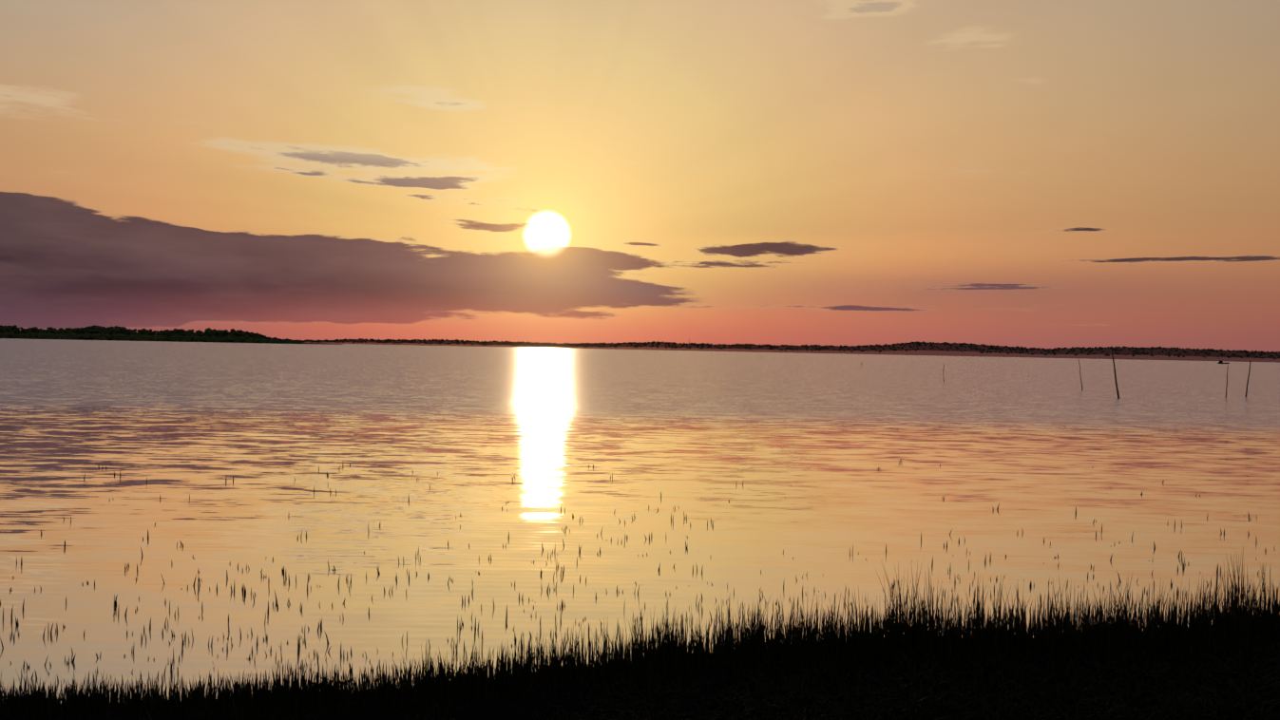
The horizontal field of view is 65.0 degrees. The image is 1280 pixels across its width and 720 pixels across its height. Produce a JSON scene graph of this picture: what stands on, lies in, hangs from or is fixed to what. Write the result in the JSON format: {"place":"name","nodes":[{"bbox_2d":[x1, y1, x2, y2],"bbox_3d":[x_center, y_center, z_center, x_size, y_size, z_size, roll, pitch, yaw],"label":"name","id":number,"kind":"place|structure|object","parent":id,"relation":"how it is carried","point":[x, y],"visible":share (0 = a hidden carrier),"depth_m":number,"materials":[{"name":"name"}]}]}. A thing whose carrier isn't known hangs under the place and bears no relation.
{"place":"outdoors","nodes":[
{"label":"outdoors","id":0,"kind":"place"},
{"bbox_2d":[169,341,342,344],"bbox_3d":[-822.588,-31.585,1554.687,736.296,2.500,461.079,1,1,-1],"label":"distant shoreline","id":1,"kind":"structure","parent":0,"point":[318,344],"depth_m":1561.28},
{"bbox_2d":[0,324,303,343],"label":"island trees","id":2,"kind":"object","parent":1,"relation":"on","point":[100,333],"materials":[{"name":"plant"}]},
{"bbox_2d":[0,338,1279,705],"bbox_3d":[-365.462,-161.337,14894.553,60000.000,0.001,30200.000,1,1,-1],"label":"water","id":3,"kind":"structure","parent":0,"point":[760,460],"depth_m":13.05,"materials":[{"name":"orange liquid"}]},
{"bbox_2d":[0,459,1279,719],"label":"marsh grass","id":4,"kind":"structure","parent":0,"point":[918,667],"depth_m":5.59,"materials":[{"name":"black plant"}]},
{"bbox_2d":[0,0,1279,352],"label":"sky","id":5,"kind":"structure","parent":0,"point":[1041,174],"materials":[{"name":"orange"}]},
{"bbox_2d":[301,339,1279,362],"bbox_3d":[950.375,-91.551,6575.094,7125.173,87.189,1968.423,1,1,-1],"label":"shore ground","id":6,"kind":"structure","parent":0,"point":[1060,353],"depth_m":6170.49,"materials":[{"name":"black soil"}]},
{"bbox_2d":[298,338,1279,359],"bbox_3d":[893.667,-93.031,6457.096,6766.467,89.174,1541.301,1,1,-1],"label":"shore trees","id":7,"kind":"object","parent":6,"relation":"on","point":[702,345],"visible":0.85,"depth_m":6378.89,"materials":[{"name":"green plant"}]},
{"bbox_3d":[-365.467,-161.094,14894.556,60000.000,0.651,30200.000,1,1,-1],"label":"seabed","id":8,"kind":"object","parent":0,"visible":0},
{"bbox_2d":[1110,348,1119,399],"bbox_3d":[22.505,0.842,47.495,0.502,2.769,0.123,1,1,28],"label":"wooden post","id":9,"kind":"object","parent":8,"relation":"on","point":[1117,393],"visible":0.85,"depth_m":47.46,"materials":[{"name":"brown wood"}]},
{"bbox_2d":[1224,365,1228,398],"bbox_3d":[29.935,1.304,51.265,0.075,2.050,0.119,1,1,-38],"label":"wooden post","id":10,"kind":"object","parent":8,"relation":"on","point":[1227,383],"visible":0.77,"depth_m":51.23,"materials":[{"name":"brown wood"}]},
{"bbox_2d":[1244,361,1251,397],"bbox_3d":[31.952,1.197,52.816,0.290,2.314,0.106,2,1,34],"label":"wooden post","id":11,"kind":"object","parent":8,"relation":"on","point":[1248,380],"visible":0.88,"depth_m":52.78,"materials":[{"name":"brown wood"}]}
]}

